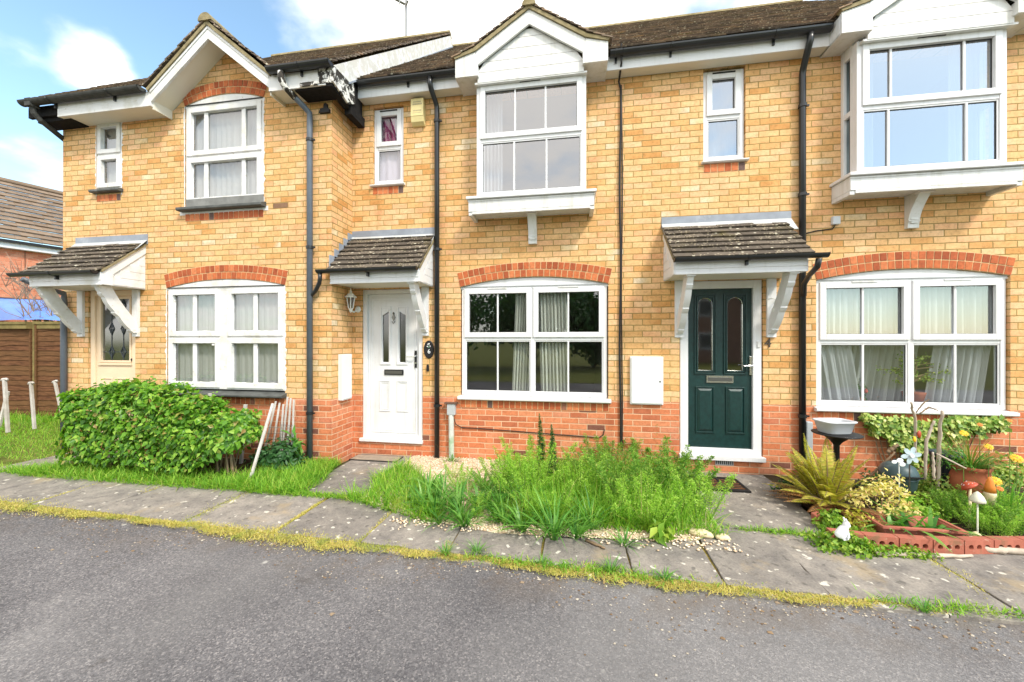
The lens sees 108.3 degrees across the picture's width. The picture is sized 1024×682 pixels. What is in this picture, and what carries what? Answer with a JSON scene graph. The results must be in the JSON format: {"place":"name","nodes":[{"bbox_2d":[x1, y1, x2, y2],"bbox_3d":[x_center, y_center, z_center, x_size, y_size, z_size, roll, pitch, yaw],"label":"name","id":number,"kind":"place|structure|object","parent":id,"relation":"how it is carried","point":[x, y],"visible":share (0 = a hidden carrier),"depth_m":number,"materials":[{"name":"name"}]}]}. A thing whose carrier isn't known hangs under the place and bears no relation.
{"place":"outdoors","nodes":[
{"label":"outdoors","id":0,"kind":"place"},
{"bbox_2d":[0,177,62,321],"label":"brick house","id":1,"kind":"structure","parent":0,"point":[18,252],"depth_m":13.63,"materials":[{"name":"red brick"}]},
{"bbox_2d":[0,414,114,459],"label":"lawn grass","id":2,"kind":"structure","parent":0,"point":[48,427],"depth_m":6.12,"materials":[{"name":"plant"}]},
{"bbox_2d":[0,378,10,432],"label":"white post","id":3,"kind":"object","parent":2,"relation":"on","point":[6,403],"visible":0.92,"depth_m":6.46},
{"bbox_2d":[0,321,59,415],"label":"board fence","id":4,"kind":"object","parent":2,"relation":"on","point":[29,351],"visible":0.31,"depth_m":7.81,"materials":[{"name":"wood"}]},
{"bbox_2d":[27,381,36,428],"bbox_3d":[-8.746,1.169,6.737,0.173,0.866,0.040,0,0,9],"label":"white post","id":5,"kind":"object","parent":2,"relation":"on","point":[32,403],"visible":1,"depth_m":6.72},
{"bbox_2d":[0,453,349,495],"bbox_3d":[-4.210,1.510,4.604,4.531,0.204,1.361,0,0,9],"label":"hedge grass","id":6,"kind":"structure","parent":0,"point":[274,480],"depth_m":4.27,"materials":[{"name":"plant"}]},
{"bbox_2d":[50,375,263,475],"bbox_3d":[-4.384,1.018,4.588,2.792,1.170,0.798,0,0,9],"label":"hedge","id":7,"kind":"object","parent":6,"relation":"on","point":[226,433],"visible":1,"depth_m":4.38,"materials":[{"name":"green plant"}]},
{"bbox_2d":[249,403,273,477],"bbox_3d":[-2.978,1.188,4.404,0.032,0.832,0.401,0,0,3],"label":"garden stake","id":8,"kind":"object","parent":6,"relation":"on","point":[262,438],"visible":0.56,"depth_m":4.40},
{"bbox_2d":[262,401,283,458],"bbox_3d":[-3.092,1.194,4.774,0.310,0.813,0.152,0,0,9],"label":"slat bundle","id":9,"kind":"object","parent":6,"relation":"on","point":[275,427],"visible":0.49,"depth_m":4.79,"materials":[{"name":"wood"}]},
{"bbox_2d":[244,436,308,470],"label":"dark undergrowth","id":10,"kind":"object","parent":6,"relation":"on","point":[268,455],"visible":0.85,"depth_m":4.56,"materials":[{"name":"green plant"}]},
{"bbox_2d":[278,397,294,451],"bbox_3d":[-2.866,1.162,4.738,0.222,0.876,0.152,0,0,9],"label":"slat bundle","id":11,"kind":"object","parent":6,"relation":"on","point":[289,417],"visible":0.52,"depth_m":4.77,"materials":[{"name":"wood"}]},
{"bbox_2d":[0,415,811,514],"bbox_3d":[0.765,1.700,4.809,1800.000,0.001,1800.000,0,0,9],"label":"ground","id":12,"kind":"structure","parent":0,"point":[5,460],"depth_m":5.96,"materials":[{"name":"plant"}]},
{"bbox_2d":[0,297,59,320],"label":"tarpaulin","id":13,"kind":"object","parent":12,"relation":"on","point":[7,305],"visible":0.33,"depth_m":11.16,"materials":[{"name":"plastic"}]},
{"bbox_2d":[0,252,59,321],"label":"bare shrub","id":14,"kind":"object","parent":12,"relation":"on","point":[24,291],"visible":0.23,"depth_m":10.69,"materials":[{"name":"plant"}]},
{"bbox_2d":[3,407,59,424],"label":"tall grass","id":15,"kind":"structure","parent":12,"relation":"on","point":[38,416],"depth_m":7.47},
{"bbox_2d":[6,0,452,462],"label":"terraced house","id":16,"kind":"structure","parent":12,"relation":"on","point":[207,201],"depth_m":5.10,"materials":[{"name":"yellow brick"}]},
{"bbox_2d":[88,122,122,195],"bbox_3d":[-5.868,-2.658,5.410,0.530,1.075,0.181,0,0,9],"label":"window","id":17,"kind":"structure","parent":16,"relation":"in","point":[112,155],"depth_m":5.40,"materials":[{"name":"white paint"}]},
{"bbox_2d":[91,290,134,439],"bbox_3d":[-5.818,0.355,5.437,0.820,2.190,0.070,0,0,9],"label":"door","id":18,"kind":"structure","parent":16,"relation":"in","point":[111,370],"depth_m":5.45,"materials":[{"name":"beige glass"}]},
{"bbox_2d":[175,94,267,215],"bbox_3d":[-3.968,-2.575,5.099,1.400,1.631,0.203,0,0,9],"label":"window","id":19,"kind":"structure","parent":16,"relation":"in","point":[227,158],"depth_m":5.14,"materials":[{"name":"white paint"}]},
{"bbox_2d":[163,279,286,398],"bbox_3d":[-3.964,-0.045,5.093,1.970,1.601,0.213,0,0,9],"label":"window","id":20,"kind":"structure","parent":16,"relation":"in","point":[230,333],"depth_m":5.10,"materials":[{"name":"white paint"}]},
{"bbox_2d":[311,0,622,462],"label":"terraced house","id":21,"kind":"structure","parent":12,"relation":"on","point":[475,262],"depth_m":5.00,"materials":[{"name":"yellow brick"}]},
{"bbox_2d":[369,108,404,187],"bbox_3d":[-1.736,-2.730,5.268,0.515,1.110,0.210,0,0,9],"label":"window","id":22,"kind":"structure","parent":21,"relation":"in","point":[389,123],"depth_m":5.27,"materials":[{"name":"white plastic"}]},
{"bbox_2d":[359,289,422,443],"bbox_3d":[-1.692,0.345,5.228,0.945,2.150,0.125,0,0,9],"label":"door","id":23,"kind":"structure","parent":21,"relation":"in","point":[392,338],"depth_m":5.25,"materials":[{"name":"white plastic"}]},
{"bbox_2d":[466,76,596,244],"bbox_3d":[0.240,-2.302,4.723,1.620,2.055,0.335,0,0,9],"label":"bay window","id":24,"kind":"structure","parent":21,"relation":"in","point":[490,202],"depth_m":4.66,"materials":[{"name":"white plastic"}]},
{"bbox_2d":[457,277,610,403],"bbox_3d":[0.275,-0.026,4.942,2.020,1.641,0.218,0,0,9],"label":"window","id":25,"kind":"structure","parent":21,"relation":"in","point":[542,303],"depth_m":4.94,"materials":[{"name":"white plastic"}]},
{"bbox_2d":[3,502,1023,625],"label":"kerb","id":26,"kind":"structure","parent":12,"relation":"on","point":[1013,620],"depth_m":2.31,"materials":[{"name":"concrete"}]},
{"bbox_2d":[596,0,1023,487],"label":"terraced house","id":27,"kind":"structure","parent":12,"relation":"on","point":[823,208],"depth_m":4.36,"materials":[{"name":"yellow brick"}]},
{"bbox_2d":[679,280,765,462],"bbox_3d":[2.556,0.355,4.545,0.970,2.190,0.140,0,0,9],"label":"door","id":28,"kind":"structure","parent":27,"relation":"in","point":[721,359],"depth_m":4.57,"materials":[{"name":"green plastic"}]},
{"bbox_2d":[701,69,749,164],"bbox_3d":[2.605,-2.750,4.600,0.530,1.150,0.255,0,0,9],"label":"window","id":29,"kind":"structure","parent":27,"relation":"in","point":[723,102],"depth_m":4.58,"materials":[{"name":"white plastic"}]},
{"bbox_2d":[876,346,950,401],"bbox_3d":[4.699,0.402,4.356,0.791,0.696,0.207,0,0,9],"label":"potted tree","id":30,"kind":"object","parent":27,"relation":"on","point":[919,396],"visible":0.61,"depth_m":4.33,"materials":[{"name":"green plant"}]},
{"bbox_2d":[814,269,1019,416],"bbox_3d":[4.552,0.002,4.330,1.970,1.647,0.354,0,0,9],"label":"window","id":31,"kind":"structure","parent":27,"relation":"in","point":[863,319],"depth_m":4.27,"materials":[{"name":"white plastic"}]},
{"bbox_2d":[829,29,1023,228],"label":"bay window","id":32,"kind":"structure","parent":27,"relation":"in","point":[975,99],"depth_m":4.03,"materials":[{"name":"white plastic"}]},
{"bbox_2d":[0,0,818,246],"label":"sky","id":33,"kind":"structure","parent":0,"point":[47,47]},
{"bbox_2d":[0,451,825,534],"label":"path","id":34,"kind":"structure","parent":0,"point":[758,506],"depth_m":3.75,"materials":[{"name":"concrete"}]},
{"bbox_2d":[349,454,403,462],"bbox_3d":[-1.839,1.590,5.021,0.670,0.012,0.230,0,0,9],"label":"doormat","id":35,"kind":"object","parent":34,"relation":"on","point":[375,458],"visible":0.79,"depth_m":4.99,"materials":[{"name":"fabric"}]},
{"bbox_2d":[680,475,751,492],"bbox_3d":[2.221,1.585,4.125,0.650,0.019,0.395,0,0,9],"label":"doormat","id":36,"kind":"object","parent":34,"relation":"on","point":[738,486],"visible":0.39,"depth_m":4.06,"materials":[{"name":"black rubber"}]},
{"bbox_2d":[810,508,852,531],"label":"ground cover","id":37,"kind":"object","parent":34,"relation":"on","point":[830,522],"visible":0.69,"depth_m":3.11,"materials":[{"name":"green plant"}]},
{"bbox_2d":[763,481,900,533],"bbox_3d":[2.850,1.508,3.375,0.493,0.151,1.023,0,0,-38],"label":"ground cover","id":38,"kind":"object","parent":34,"relation":"on","point":[827,507],"visible":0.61,"depth_m":3.35,"materials":[{"name":"plant"}]},
{"bbox_2d":[0,508,1023,681],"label":"road","id":39,"kind":"structure","parent":0,"point":[210,609],"depth_m":2.12,"materials":[{"name":"asphalt"}]},
{"bbox_2d":[0,511,1023,678],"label":"road grit","id":40,"kind":"object","parent":39,"relation":"on","point":[777,602],"visible":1,"depth_m":2.32,"materials":[{"name":"gravel"}]},
{"bbox_2d":[0,471,1023,615],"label":"pavement","id":41,"kind":"structure","parent":0,"point":[798,564],"depth_m":2.87,"materials":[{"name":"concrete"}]},
{"bbox_2d":[0,472,987,617],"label":"kerb moss","id":42,"kind":"object","parent":41,"relation":"on","point":[777,594],"visible":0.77,"depth_m":2.85,"materials":[{"name":"yellow plant"}]},
{"bbox_2d":[267,487,1023,620],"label":"kerb grass","id":43,"kind":"structure","parent":41,"relation":"on","point":[600,569],"depth_m":2.57,"materials":[{"name":"plant"}]},
{"bbox_2d":[800,527,891,559],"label":"ground cover","id":44,"kind":"object","parent":41,"relation":"on","point":[837,543],"visible":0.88,"depth_m":2.80,"materials":[{"name":"green plant"}]},
{"bbox_2d":[834,517,850,540],"bbox_3d":[2.507,1.420,2.806,0.097,0.159,0.066,0,0,9],"label":"rabbit ornament","id":45,"kind":"object","parent":44,"relation":"on","point":[841,531],"visible":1,"depth_m":2.79,"materials":[{"name":"ceramic"}]},
{"bbox_2d":[860,531,898,549],"bbox_3d":[2.840,1.549,2.864,0.218,0.102,0.070,0,0,9],"label":"edging brick","id":46,"kind":"object","parent":41,"relation":"on","point":[878,539],"visible":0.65,"depth_m":2.84,"materials":[{"name":"brick"}]},
{"bbox_2d":[856,543,944,561],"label":"ground cover","id":47,"kind":"object","parent":41,"relation":"on","point":[902,550],"visible":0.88,"depth_m":2.74,"materials":[{"name":"green plant"}]},
{"bbox_2d":[893,534,932,552],"bbox_3d":[3.061,1.549,2.829,0.218,0.102,0.070,0,0,9],"label":"edging brick","id":48,"kind":"object","parent":41,"relation":"on","point":[924,543],"visible":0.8,"depth_m":2.80,"materials":[{"name":"brick"}]},
{"bbox_2d":[875,552,973,557],"bbox_3d":[3.053,1.584,2.739,0.678,0.037,0.038,0,0,3],"label":"driftwood","id":49,"kind":"object","parent":41,"relation":"on","point":[945,555],"visible":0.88,"depth_m":2.73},
{"bbox_2d":[926,536,963,553],"bbox_3d":[3.282,1.549,2.811,0.219,0.102,0.065,0,0,1],"label":"edging brick","id":50,"kind":"object","parent":41,"relation":"on","point":[954,545],"visible":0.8,"depth_m":2.78,"materials":[{"name":"brick"}]},
{"bbox_2d":[955,536,993,553],"bbox_3d":[3.508,1.549,2.810,0.220,0.102,0.065,0,0,-1],"label":"edging brick","id":51,"kind":"object","parent":41,"relation":"on","point":[974,544],"visible":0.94,"depth_m":2.78,"materials":[{"name":"brick"}]},
{"bbox_2d":[984,536,1023,553],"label":"edging brick","id":52,"kind":"object","parent":41,"relation":"on","point":[1009,541],"visible":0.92,"depth_m":2.78,"materials":[{"name":"brick"}]},
{"bbox_2d":[985,546,1023,554],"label":"driftwood","id":53,"kind":"object","parent":41,"relation":"on","point":[1008,550],"visible":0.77,"depth_m":2.77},
{"bbox_2d":[363,455,748,555],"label":"gravel","id":54,"kind":"structure","parent":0,"point":[569,531],"depth_m":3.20,"materials":[{"name":"gravel"}]},
{"bbox_2d":[404,474,472,514],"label":"strap leaf plant","id":55,"kind":"object","parent":54,"relation":"on","point":[440,500],"visible":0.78,"depth_m":3.45,"materials":[{"name":"plant"}]},
{"bbox_2d":[408,469,477,503],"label":"strap leaf plant","id":56,"kind":"object","parent":54,"relation":"on","point":[440,483],"visible":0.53,"depth_m":3.79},
{"bbox_2d":[414,474,496,518],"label":"strap leaf plant","id":57,"kind":"object","parent":54,"relation":"on","point":[461,492],"visible":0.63,"depth_m":3.54,"materials":[{"name":"plant"}]},
{"bbox_2d":[434,481,492,526],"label":"strap leaf plant","id":58,"kind":"object","parent":54,"relation":"on","point":[462,513],"visible":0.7,"depth_m":3.31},
{"bbox_2d":[446,465,482,491],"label":"feathery weed","id":59,"kind":"object","parent":54,"relation":"on","point":[463,473],"visible":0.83,"depth_m":3.91,"materials":[{"name":"green plant"}]},
{"bbox_2d":[440,498,489,531],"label":"strap leaf plant","id":60,"kind":"object","parent":54,"relation":"on","point":[466,522],"visible":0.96,"depth_m":3.21,"materials":[{"name":"plant"}]},
{"bbox_2d":[472,464,512,498],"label":"feathery weed","id":61,"kind":"object","parent":54,"relation":"on","point":[483,482],"visible":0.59,"depth_m":3.75,"materials":[{"name":"green plant"}]},
{"bbox_2d":[472,480,531,515],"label":"strap leaf plant","id":62,"kind":"object","parent":54,"relation":"on","point":[494,498],"visible":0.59,"depth_m":3.52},
{"bbox_2d":[477,495,530,529],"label":"strap leaf plant","id":63,"kind":"object","parent":54,"relation":"on","point":[500,513],"visible":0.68,"depth_m":3.26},
{"bbox_2d":[487,452,552,496],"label":"feathery weed","id":64,"kind":"object","parent":54,"relation":"on","point":[516,477],"visible":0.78,"depth_m":3.69,"materials":[{"name":"green plant"}]},
{"bbox_2d":[492,497,553,536],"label":"strap leaf plant","id":65,"kind":"object","parent":54,"relation":"on","point":[521,529],"visible":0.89,"depth_m":3.12,"materials":[{"name":"plant"}]},
{"bbox_2d":[510,485,553,513],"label":"feathery weed","id":66,"kind":"object","parent":54,"relation":"on","point":[536,505],"visible":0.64,"depth_m":3.33,"materials":[{"name":"green plant"}]},
{"bbox_2d":[496,435,577,490],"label":"feathery weed","id":67,"kind":"object","parent":54,"relation":"on","point":[530,452],"visible":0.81,"depth_m":3.88,"materials":[{"name":"green plant"}]},
{"bbox_2d":[328,450,748,541],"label":"garden grass","id":68,"kind":"structure","parent":54,"relation":"on","point":[386,489],"depth_m":3.56,"materials":[{"name":"plant"}]},
{"bbox_2d":[490,488,606,547],"bbox_3d":[0.271,1.396,3.006,0.934,0.410,0.914,0,0,4],"label":"strap leaf plant","id":69,"kind":"object","parent":54,"relation":"on","point":[557,523],"visible":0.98,"depth_m":3.05,"materials":[{"name":"plant"}]},
{"bbox_2d":[547,509,604,543],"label":"strap leaf plant","id":70,"kind":"object","parent":54,"relation":"on","point":[578,533],"visible":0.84,"depth_m":3.04,"materials":[{"name":"plant"}]},
{"bbox_2d":[561,441,609,473],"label":"feathery weed","id":71,"kind":"object","parent":54,"relation":"on","point":[573,462],"visible":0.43,"depth_m":4.30,"materials":[{"name":"green plant"}]},
{"bbox_2d":[566,450,607,497],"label":"feathery weed","id":72,"kind":"object","parent":54,"relation":"on","point":[582,484],"visible":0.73,"depth_m":3.70,"materials":[{"name":"green plant"}]},
{"bbox_2d":[555,483,626,530],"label":"strap leaf plant","id":73,"kind":"object","parent":54,"relation":"on","point":[596,526],"visible":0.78,"depth_m":3.19,"materials":[{"name":"plant"}]},
{"bbox_2d":[501,452,699,534],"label":"tall garden grass","id":74,"kind":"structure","parent":54,"relation":"on","point":[594,492],"depth_m":3.42,"materials":[{"name":"plant"}]},
{"bbox_2d":[583,433,642,471],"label":"feathery weed","id":75,"kind":"object","parent":54,"relation":"on","point":[618,447],"visible":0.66,"depth_m":4.48,"materials":[{"name":"green plant"}]},
{"bbox_2d":[604,472,642,523],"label":"feathery weed","id":76,"kind":"object","parent":54,"relation":"on","point":[620,500],"visible":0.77,"depth_m":3.29,"materials":[{"name":"green plant"}]},
{"bbox_2d":[578,438,669,498],"bbox_3d":[1.105,1.289,3.721,0.951,0.630,0.706,0,0,-29],"label":"feathery weed","id":77,"kind":"object","parent":54,"relation":"on","point":[633,469],"visible":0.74,"depth_m":3.65,"materials":[{"name":"green plant"}]},
{"bbox_2d":[615,469,695,524],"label":"feathery weed","id":78,"kind":"object","parent":54,"relation":"on","point":[670,502],"visible":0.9,"depth_m":3.19,"materials":[{"name":"green plant"}]},
{"bbox_2d":[644,513,676,546],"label":"broadleaf weed","id":79,"kind":"object","parent":54,"relation":"on","point":[661,531],"visible":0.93,"depth_m":2.94,"materials":[{"name":"green plant"}]},
{"bbox_2d":[629,435,720,495],"bbox_3d":[1.643,1.293,3.732,0.730,0.621,0.616,0,0,-9],"label":"feathery weed","id":80,"kind":"object","parent":54,"relation":"on","point":[682,464],"visible":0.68,"depth_m":3.69,"materials":[{"name":"green plant"}]},
{"bbox_2d":[652,444,714,476],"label":"feathery weed","id":81,"kind":"object","parent":54,"relation":"on","point":[706,463],"visible":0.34,"depth_m":4.17,"materials":[{"name":"green plant"}]},
{"bbox_2d":[668,462,736,521],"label":"feathery weed","id":82,"kind":"object","parent":54,"relation":"on","point":[705,480],"visible":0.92,"depth_m":3.29,"materials":[{"name":"green plant"}]},
{"bbox_2d":[759,474,1023,535],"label":"flower bed","id":83,"kind":"object","parent":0,"point":[773,478],"visible":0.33,"depth_m":3.63,"materials":[{"name":"soil"}]},
{"bbox_2d":[762,433,887,512],"bbox_3d":[2.957,1.252,3.563,0.904,0.703,0.910,0,0,-38],"label":"fern","id":84,"kind":"object","parent":83,"relation":"on","point":[823,480],"visible":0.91,"depth_m":3.56,"materials":[{"name":"plant"}]},
{"bbox_2d":[811,428,863,500],"bbox_3d":[3.375,1.278,3.848,0.420,0.645,0.420,0,0,9],"label":"pedestal table","id":85,"kind":"object","parent":83,"relation":"on","point":[837,441],"visible":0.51,"depth_m":3.80,"materials":[{"name":"black metal"}]},
{"bbox_2d":[812,418,857,434],"bbox_3d":[3.355,0.888,3.851,0.340,0.128,0.245,0,0,-1],"label":"bird bath bowl","id":86,"kind":"object","parent":85,"relation":"on","point":[838,426],"visible":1,"depth_m":3.77,"materials":[{"name":"ceramic"}]},
{"bbox_2d":[840,508,875,531],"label":"ground cover","id":87,"kind":"object","parent":83,"relation":"on","point":[856,519],"visible":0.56,"depth_m":3.11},
{"bbox_2d":[844,468,921,518],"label":"variegated shrub","id":88,"kind":"object","parent":83,"relation":"on","point":[902,502],"visible":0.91,"depth_m":3.21,"materials":[{"name":"yellow plant"}]},
{"bbox_2d":[877,458,923,503],"bbox_3d":[3.740,1.374,3.573,0.284,0.459,0.300,0,0,9],"label":"barbecue","id":89,"kind":"object","parent":83,"relation":"on","point":[915,477],"visible":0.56,"depth_m":3.49,"materials":[{"name":"grey metal"}]},
{"bbox_2d":[901,447,921,503],"bbox_3d":[3.671,1.288,3.404,0.161,0.625,0.040,0,0,9],"label":"wind spinner","id":90,"kind":"object","parent":83,"relation":"on","point":[910,454],"visible":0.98,"depth_m":3.40,"materials":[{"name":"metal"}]},
{"bbox_2d":[859,512,968,535],"bbox_3d":[3.267,1.539,3.029,0.588,0.122,0.248,0,0,9],"label":"planter trough","id":91,"kind":"object","parent":83,"relation":"on","point":[882,528],"visible":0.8,"depth_m":2.96,"materials":[{"name":"red brick"}]},
{"bbox_2d":[866,497,967,552],"bbox_3d":[3.179,1.449,3.022,0.533,0.184,0.687,0,0,-17],"label":"trough plant","id":92,"kind":"object","parent":91,"relation":"in","point":[905,523],"visible":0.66,"depth_m":2.98,"materials":[{"name":"green plant"}]},
{"bbox_2d":[882,505,999,539],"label":"trough plant","id":93,"kind":"object","parent":91,"relation":"in","point":[932,521],"visible":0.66,"depth_m":3.04,"materials":[{"name":"green plant"}]},
{"bbox_2d":[889,491,952,520],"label":"ground cover","id":94,"kind":"object","parent":83,"relation":"on","point":[924,510],"visible":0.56,"depth_m":3.33,"materials":[{"name":"green plant"}]},
{"bbox_2d":[858,413,1011,481],"bbox_3d":[4.662,1.198,4.112,1.398,0.812,0.205,0,0,9],"label":"ivy","id":95,"kind":"object","parent":83,"relation":"on","point":[888,428],"visible":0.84,"depth_m":4.10,"materials":[{"name":"green plant"}]},
{"bbox_2d":[910,468,962,512],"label":"ground cover","id":96,"kind":"object","parent":83,"relation":"on","point":[943,488],"visible":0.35,"depth_m":3.59,"materials":[{"name":"green plant"}]},
{"bbox_2d":[936,410,943,491],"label":"dead branch","id":97,"kind":"object","parent":83,"relation":"in","point":[939,451],"visible":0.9,"depth_m":3.54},
{"bbox_2d":[928,449,964,498],"bbox_3d":[4.258,1.345,3.626,0.250,0.510,0.248,0,0,9],"label":"flower pot","id":98,"kind":"object","parent":83,"relation":"on","point":[944,470],"visible":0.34,"depth_m":3.58,"materials":[{"name":"blue plastic"}]},
{"bbox_2d":[923,481,982,513],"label":"feathery plant","id":99,"kind":"object","parent":83,"relation":"on","point":[950,495],"visible":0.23,"depth_m":3.42,"materials":[{"name":"green plant"}]},
{"bbox_2d":[922,485,989,522],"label":"feathery plant","id":100,"kind":"object","parent":83,"relation":"on","point":[949,498],"visible":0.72,"depth_m":3.36,"materials":[{"name":"green plant"}]},
{"bbox_2d":[948,463,992,509],"bbox_3d":[4.305,1.383,3.478,0.276,0.435,0.274,0,0,9],"label":"flower pot","id":101,"kind":"object","parent":83,"relation":"on","point":[980,476],"visible":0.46,"depth_m":3.40,"materials":[{"name":"ceramic"}]},
{"bbox_2d":[921,426,1022,473],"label":"pot plant","id":102,"kind":"object","parent":101,"relation":"in","point":[968,460],"visible":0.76,"depth_m":3.44,"materials":[{"name":"green plant"}]},
{"bbox_2d":[951,500,998,534],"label":"feathery plant","id":103,"kind":"object","parent":83,"relation":"on","point":[986,516],"visible":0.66,"depth_m":3.10,"materials":[{"name":"green plant"}]},
{"bbox_2d":[968,491,986,532],"bbox_3d":[3.724,1.402,2.960,0.092,0.396,0.091,0,0,9],"label":"toadstool ornament","id":104,"kind":"object","parent":83,"relation":"on","point":[977,497],"visible":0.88,"depth_m":2.95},
{"bbox_2d":[943,492,1022,525],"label":"feathery plant","id":105,"kind":"object","parent":83,"relation":"on","point":[998,508],"visible":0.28,"depth_m":3.17,"materials":[{"name":"green plant"}]},
{"bbox_2d":[983,477,996,506],"bbox_3d":[4.111,1.294,3.182,0.076,0.250,0.076,0,0,9],"label":"cone ornament","id":106,"kind":"object","parent":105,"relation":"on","point":[989,492],"visible":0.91,"depth_m":3.16,"materials":[{"name":"ceramic"}]},
{"bbox_2d":[955,484,1023,535],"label":"feathery plant","id":107,"kind":"object","parent":83,"relation":"on","point":[1013,514],"visible":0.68,"depth_m":3.07,"materials":[{"name":"green plant"}]},
{"bbox_2d":[966,502,1023,535],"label":"feathery plant","id":108,"kind":"object","parent":83,"relation":"on","point":[1011,522],"visible":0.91,"depth_m":2.97,"materials":[{"name":"green plant"}]},
{"bbox_2d":[975,497,1023,535],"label":"feathery plant","id":109,"kind":"object","parent":83,"relation":"on","point":[1000,522],"visible":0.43,"depth_m":3.06,"materials":[{"name":"green plant"}]},
{"bbox_2d":[982,450,1023,489],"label":"garden shrub","id":110,"kind":"object","parent":83,"relation":"on","point":[1000,472],"visible":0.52,"depth_m":3.80,"materials":[{"name":"green plant"}]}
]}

